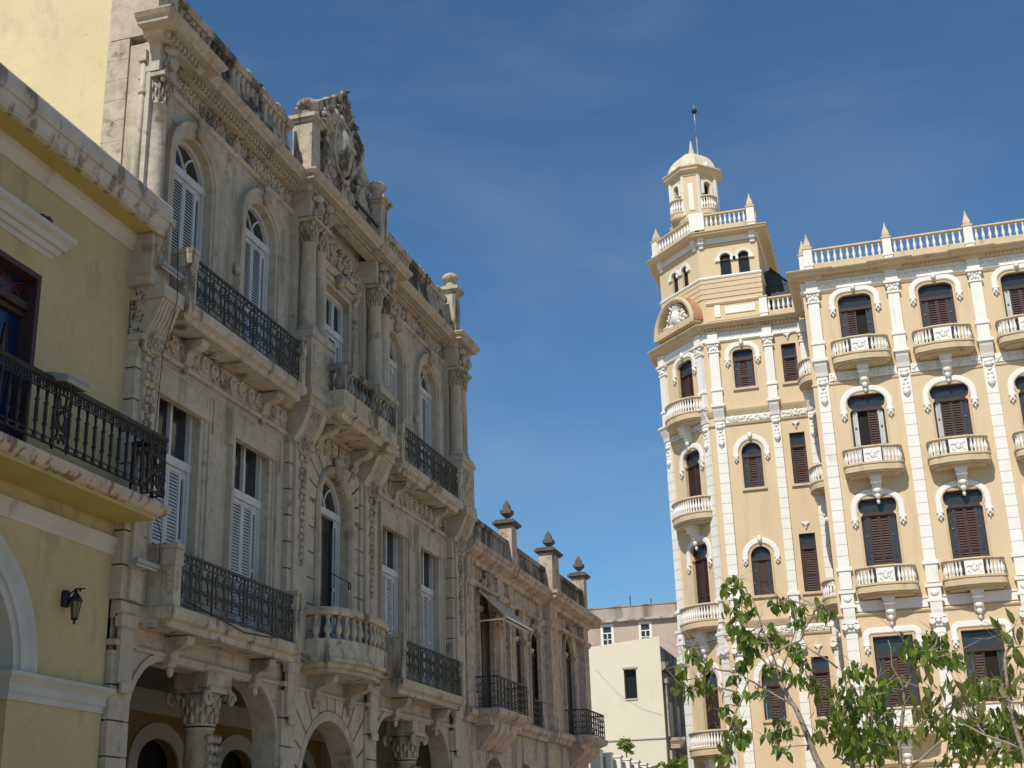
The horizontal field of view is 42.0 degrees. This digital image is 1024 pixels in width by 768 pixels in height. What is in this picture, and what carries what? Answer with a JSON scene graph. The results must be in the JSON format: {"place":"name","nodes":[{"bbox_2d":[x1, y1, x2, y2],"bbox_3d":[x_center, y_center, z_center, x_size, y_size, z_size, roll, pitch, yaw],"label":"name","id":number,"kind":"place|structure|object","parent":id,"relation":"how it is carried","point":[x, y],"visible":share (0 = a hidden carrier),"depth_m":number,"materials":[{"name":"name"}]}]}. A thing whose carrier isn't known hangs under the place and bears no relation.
{"place":"outdoors","nodes":[
{"label":"outdoors","id":0,"kind":"place"},
{"bbox_2d":[461,500,607,767],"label":"second house","id":1,"kind":"structure","parent":0,"point":[528,700],"depth_m":42.79,"materials":[{"name":"grey stone"}]},
{"bbox_2d":[480,594,490,707],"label":"window","id":2,"kind":"structure","parent":1,"relation":"in","point":[485,633],"depth_m":39.43,"materials":[{"name":"brown glass"}]},
{"bbox_2d":[475,590,531,633],"bbox_3d":[-0.249,6.790,39.566,0.984,1.000,2.700,-7,-20,15],"label":"awning","id":3,"kind":"object","parent":1,"relation":"attached to","point":[511,617],"visible":1,"depth_m":39.16,"materials":[{"name":"fabric"}]},
{"bbox_2d":[516,628,520,713],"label":"window","id":4,"kind":"structure","parent":1,"relation":"in","point":[517,633],"depth_m":42.66,"materials":[{"name":"brown glass"}]},
{"bbox_2d":[531,634,538,726],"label":"window","id":5,"kind":"structure","parent":1,"relation":"in","point":[533,642],"depth_m":44.40,"materials":[{"name":"brown glass"}]},
{"bbox_2d":[566,640,573,734],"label":"window","id":6,"kind":"structure","parent":1,"relation":"in","point":[568,661],"depth_m":48.25,"materials":[{"name":"brown glass"}]},
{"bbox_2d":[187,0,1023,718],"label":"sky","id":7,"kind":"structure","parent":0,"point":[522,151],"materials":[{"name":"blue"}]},
{"bbox_2d":[590,749,655,767],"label":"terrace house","id":8,"kind":"structure","parent":0,"point":[606,760],"depth_m":53.78,"materials":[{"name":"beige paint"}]},
{"bbox_2d":[616,736,635,757],"bbox_3d":[4.952,16.232,57.810,0.854,1.905,1.155,-7,-20,15],"label":"potted shrub","id":9,"kind":"object","parent":8,"relation":"on","point":[623,745],"visible":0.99,"depth_m":57.91,"materials":[{"name":"green plant"}]},
{"bbox_2d":[652,753,688,767],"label":"street tree","id":10,"kind":"object","parent":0,"point":[680,763],"visible":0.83,"depth_m":56.33,"materials":[{"name":"green plant"}]},
{"bbox_2d":[647,141,1023,767],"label":"corner apartment building","id":11,"kind":"structure","parent":0,"point":[843,439],"depth_m":51.60,"materials":[{"name":"beige paint"}]},
{"bbox_2d":[674,273,678,292],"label":"window","id":12,"kind":"structure","parent":11,"relation":"in","point":[675,279],"depth_m":60.52,"materials":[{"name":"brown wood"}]},
{"bbox_2d":[684,267,688,286],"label":"window","id":13,"kind":"structure","parent":11,"relation":"in","point":[685,273],"depth_m":59.89,"materials":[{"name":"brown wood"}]},
{"bbox_2d":[680,360,693,411],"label":"window","id":14,"kind":"structure","parent":11,"relation":"in","point":[686,378],"depth_m":58.67,"materials":[{"name":"brown wood"}]},
{"bbox_2d":[686,450,701,510],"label":"window","id":15,"kind":"structure","parent":11,"relation":"in","point":[692,459],"depth_m":57.24,"materials":[{"name":"brown wood"}]},
{"bbox_2d":[691,105,698,154],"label":"flagpole","id":16,"kind":"object","parent":11,"relation":"on","point":[694,111],"visible":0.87,"depth_m":65.48,"materials":[{"name":"grey metal"}]},
{"bbox_2d":[693,544,710,617],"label":"window","id":17,"kind":"structure","parent":11,"relation":"in","point":[701,567],"depth_m":55.78,"materials":[{"name":"brown wood"}]},
{"bbox_2d":[705,671,720,744],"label":"window","id":18,"kind":"structure","parent":11,"relation":"in","point":[711,724],"depth_m":53.97,"materials":[{"name":"brown wood"}]},
{"bbox_2d":[720,254,731,274],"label":"window","id":19,"kind":"structure","parent":11,"relation":"in","point":[725,262],"depth_m":58.74,"materials":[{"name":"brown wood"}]},
{"bbox_2d":[738,252,749,272],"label":"window","id":20,"kind":"structure","parent":11,"relation":"in","point":[744,264],"depth_m":58.53,"materials":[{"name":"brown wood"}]},
{"bbox_2d":[733,349,755,387],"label":"window","id":21,"kind":"structure","parent":11,"relation":"in","point":[743,361],"depth_m":56.97,"materials":[{"name":"brown wood"}]},
{"bbox_2d":[742,443,764,487],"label":"window","id":22,"kind":"structure","parent":11,"relation":"in","point":[751,452],"depth_m":55.52,"materials":[{"name":"brown wood"}]},
{"bbox_2d":[751,547,773,595],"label":"window","id":23,"kind":"structure","parent":11,"relation":"in","point":[760,556],"depth_m":54.04,"materials":[{"name":"brown wood"}]},
{"bbox_2d":[762,668,786,719],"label":"window","id":24,"kind":"structure","parent":11,"relation":"in","point":[775,704],"depth_m":52.33,"materials":[{"name":"brown wood"}]},
{"bbox_2d":[764,268,792,309],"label":"roof shed","id":25,"kind":"structure","parent":11,"relation":"on","point":[776,283],"depth_m":59.33,"materials":[{"name":"grey"}]},
{"bbox_2d":[781,344,798,381],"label":"window","id":26,"kind":"structure","parent":11,"relation":"in","point":[789,354],"depth_m":56.48,"materials":[{"name":"brown wood"}]},
{"bbox_2d":[789,432,809,483],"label":"window","id":27,"kind":"structure","parent":11,"relation":"in","point":[797,442],"depth_m":55.09,"materials":[{"name":"brown wood"}]},
{"bbox_2d":[804,312,809,356],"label":"side window","id":28,"kind":"structure","parent":11,"relation":"in","point":[804,312],"depth_m":53.57,"materials":[{"name":"brown wood"}]},
{"bbox_2d":[799,533,820,591],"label":"window","id":29,"kind":"structure","parent":11,"relation":"in","point":[811,577],"depth_m":53.63,"materials":[{"name":"brown wood"}]},
{"bbox_2d":[815,412,821,462],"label":"side window","id":30,"kind":"structure","parent":11,"relation":"in","point":[815,412],"depth_m":52.11,"materials":[{"name":"brown wood"}]},
{"bbox_2d":[811,656,832,716],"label":"window","id":31,"kind":"structure","parent":11,"relation":"in","point":[821,671],"depth_m":52.08,"materials":[{"name":"brown wood"}]},
{"bbox_2d":[828,524,834,577],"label":"side window","id":32,"kind":"structure","parent":11,"relation":"in","point":[828,524],"depth_m":50.64,"materials":[{"name":"brown wood"}]},
{"bbox_2d":[838,294,874,351],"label":"window","id":33,"kind":"structure","parent":11,"relation":"in","point":[853,321],"depth_m":52.06,"materials":[{"name":"brown wood"}]},
{"bbox_2d":[847,393,890,462],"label":"window","id":34,"kind":"structure","parent":11,"relation":"in","point":[871,429],"depth_m":50.64,"materials":[{"name":"brown wood"}]},
{"bbox_2d":[858,498,902,582],"bbox_3d":[13.600,5.819,49.070,1.379,3.270,0.122,-7,-20,15],"label":"window","id":35,"kind":"structure","parent":11,"relation":"in","point":[879,521],"depth_m":49.19,"materials":[{"name":"brown wood"}]},
{"bbox_2d":[873,635,922,724],"bbox_3d":[13.718,10.566,47.396,1.380,3.180,0.122,-7,-20,15],"label":"window","id":36,"kind":"structure","parent":11,"relation":"in","point":[881,646],"depth_m":47.62,"materials":[{"name":"brown wood"}]},
{"bbox_2d":[918,283,958,342],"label":"window","id":37,"kind":"structure","parent":11,"relation":"in","point":[936,301],"depth_m":51.26,"materials":[{"name":"brown wood"}]},
{"bbox_2d":[930,384,974,453],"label":"window","id":38,"kind":"structure","parent":11,"relation":"in","point":[951,406],"depth_m":49.84,"materials":[{"name":"brown wood"}]},
{"bbox_2d":[943,489,990,575],"bbox_3d":[16.506,5.448,48.298,1.379,3.270,0.122,-7,-20,15],"label":"window","id":39,"kind":"structure","parent":11,"relation":"in","point":[967,530],"depth_m":48.40,"materials":[{"name":"brown wood"}]},
{"bbox_2d":[961,629,1013,713],"bbox_3d":[16.634,10.206,46.654,1.380,3.180,0.190,-7,-20,15],"label":"window","id":40,"kind":"structure","parent":11,"relation":"in","point":[993,649],"depth_m":46.89,"materials":[{"name":"brown wood"}]},
{"bbox_2d":[1000,272,1023,331],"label":"window","id":41,"kind":"structure","parent":11,"relation":"in","point":[1012,285],"depth_m":50.57,"materials":[{"name":"brown wood"}]},
{"bbox_2d":[1015,376,1023,424],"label":"window","id":42,"kind":"structure","parent":11,"relation":"in","point":[1019,382],"depth_m":49.31,"materials":[{"name":"brown wood"}]},
{"bbox_3d":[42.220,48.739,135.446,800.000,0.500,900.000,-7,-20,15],"label":"ground","id":43,"kind":"structure","parent":0,"visible":0},
{"bbox_2d":[0,62,172,767],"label":"yellow building","id":44,"kind":"structure","parent":43,"relation":"on","point":[67,501],"depth_m":19.69,"materials":[{"name":"paint"}]},
{"bbox_2d":[0,249,41,441],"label":"stained glass door","id":45,"kind":"structure","parent":44,"relation":"in","point":[20,286],"depth_m":19.47,"materials":[{"name":"brown wood"}]},
{"bbox_2d":[40,214,52,222],"bbox_3d":[-6.974,-2.471,20.002,0.135,0.179,0.461,-1,-20,-1],"label":"pigeon","id":46,"kind":"object","parent":44,"relation":"on","point":[49,218],"visible":0.52,"depth_m":19.94,"materials":[{"name":"grey"}]},
{"bbox_2d":[46,371,90,391],"bbox_3d":[-6.274,-0.023,18.800,0.440,0.188,0.530,-7,-20,15],"label":"floodlight","id":47,"kind":"object","parent":44,"relation":"attached to","point":[70,382],"visible":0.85,"depth_m":18.63,"materials":[{"name":"grey metal"}]},
{"bbox_2d":[60,588,85,624],"bbox_3d":[-6.408,3.239,19.437,0.400,0.536,0.198,-7,-20,15],"label":"wall lantern","id":48,"kind":"object","parent":44,"relation":"attached to","point":[74,601],"depth_m":19.42,"materials":[{"name":"black metal"}]},
{"bbox_2d":[130,287,144,346],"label":"weeds","id":49,"kind":"object","parent":44,"relation":"attached to","point":[141,343],"visible":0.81,"depth_m":22.20,"materials":[{"name":"green plant"}]},
{"bbox_2d":[0,0,480,767],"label":"palace","id":50,"kind":"structure","parent":43,"relation":"on","point":[314,368],"depth_m":26.92,"materials":[{"name":"stone"}]},
{"bbox_2d":[132,557,159,571],"bbox_3d":[-5.764,2.856,21.027,0.100,0.112,0.660,-7,-20,15],"label":"tube light","id":51,"kind":"object","parent":50,"relation":"attached to","point":[146,564],"visible":1,"depth_m":20.95,"materials":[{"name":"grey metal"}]},
{"bbox_2d":[152,229,177,564],"bbox_3d":[-5.787,0.142,22.132,0.254,5.801,0.465,5,-21,-20],"label":"cable","id":52,"kind":"object","parent":50,"relation":"attached to","point":[161,365],"visible":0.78,"depth_m":22.35,"materials":[{"name":"black rubber"}]},
{"bbox_2d":[158,260,183,280],"bbox_3d":[-5.792,-1.915,22.660,0.100,0.112,0.660,-7,-20,15],"label":"tube light","id":53,"kind":"object","parent":50,"relation":"attached to","point":[167,267],"visible":1,"depth_m":22.58,"materials":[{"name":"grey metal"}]},
{"bbox_2d":[151,397,192,606],"bbox_3d":[-5.976,2.061,22.943,0.150,3.860,1.420,-7,-20,15],"label":"window","id":54,"kind":"structure","parent":50,"relation":"in","point":[174,423],"depth_m":23.40,"materials":[{"name":"grey paint"}]},
{"bbox_2d":[171,140,204,304],"bbox_3d":[-6.136,-2.808,24.673,0.150,3.680,1.420,-7,-20,15],"label":"window","id":55,"kind":"structure","parent":50,"relation":"in","point":[189,189],"depth_m":25.11,"materials":[{"name":"grey paint"}]},
{"bbox_2d":[137,740,241,767],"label":"loggia doors","id":56,"kind":"structure","parent":50,"relation":"in","point":[151,755],"depth_m":29.29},
{"bbox_2d":[186,600,290,637],"bbox_3d":[-4.701,4.251,23.413,0.105,0.274,3.904,-7,-20,15],"label":"cable","id":57,"kind":"object","parent":50,"relation":"attached to","point":[234,626],"visible":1,"depth_m":22.96,"materials":[{"name":"black rubber"}]},
{"bbox_2d":[229,441,261,630],"bbox_3d":[-5.195,2.931,25.465,0.150,3.860,1.420,-7,-20,15],"label":"window","id":58,"kind":"structure","parent":50,"relation":"in","point":[247,506],"depth_m":25.79,"materials":[{"name":"grey paint"}]},
{"bbox_2d":[242,205,269,354],"bbox_3d":[-5.355,-1.938,27.195,0.150,3.680,1.420,-7,-20,15],"label":"window","id":59,"kind":"structure","parent":50,"relation":"in","point":[257,251],"depth_m":27.61,"materials":[{"name":"grey paint"}]},
{"bbox_2d":[319,478,340,638],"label":"window","id":60,"kind":"structure","parent":50,"relation":"in","point":[330,510],"depth_m":29.51,"materials":[{"name":"black glass"}]},
{"bbox_2d":[326,291,342,389],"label":"window","id":61,"kind":"structure","parent":50,"relation":"in","point":[334,310],"depth_m":31.31,"materials":[{"name":"grey paint"}]},
{"bbox_2d":[382,527,397,633],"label":"window","id":62,"kind":"structure","parent":50,"relation":"in","point":[390,540],"depth_m":32.78,"materials":[{"name":"grey paint"}]},
{"bbox_2d":[390,338,397,398],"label":"window","id":63,"kind":"structure","parent":50,"relation":"in","point":[393,361],"depth_m":34.83,"materials":[{"name":"grey paint"}]},
{"bbox_2d":[420,367,431,477],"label":"window","id":64,"kind":"structure","parent":50,"relation":"in","point":[426,398],"depth_m":36.97,"materials":[{"name":"grey paint"}]},
{"bbox_2d":[421,550,433,686],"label":"window","id":65,"kind":"structure","parent":50,"relation":"in","point":[427,593],"depth_m":35.12,"materials":[{"name":"grey paint"}]},
{"bbox_2d":[588,601,678,657],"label":"pink building","id":66,"kind":"structure","parent":43,"relation":"on","point":[617,624],"depth_m":85.85,"materials":[{"name":"paint"}]},
{"bbox_2d":[600,624,613,644],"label":"window","id":67,"kind":"structure","parent":66,"relation":"in","point":[607,630],"depth_m":86.23,"materials":[{"name":"white paint"}]},
{"bbox_2d":[638,621,651,638],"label":"window","id":68,"kind":"structure","parent":66,"relation":"in","point":[645,628],"depth_m":85.62,"materials":[{"name":"white paint"}]},
{"bbox_2d":[589,636,687,767],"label":"cream house","id":69,"kind":"structure","parent":43,"relation":"on","point":[637,673],"depth_m":69.75,"materials":[{"name":"paint"}]},
{"bbox_2d":[624,669,637,698],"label":"window","id":70,"kind":"structure","parent":69,"relation":"in","point":[630,675],"depth_m":70.09,"materials":[{"name":"black glass"}]},
{"bbox_2d":[667,571,836,767],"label":"ficus tree","id":71,"kind":"object","parent":43,"relation":"on","point":[742,636],"visible":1,"depth_m":10.63,"materials":[{"name":"green plant"}]},
{"bbox_2d":[799,620,1023,767],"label":"ficus tree","id":72,"kind":"object","parent":43,"relation":"on","point":[854,743],"visible":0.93,"depth_m":10.66,"materials":[{"name":"green plant"}]},
{"bbox_2d":[898,608,1023,760],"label":"rubber tree","id":73,"kind":"object","parent":43,"relation":"on","point":[955,703],"visible":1,"depth_m":10.21,"materials":[{"name":"green plant"}]}
]}

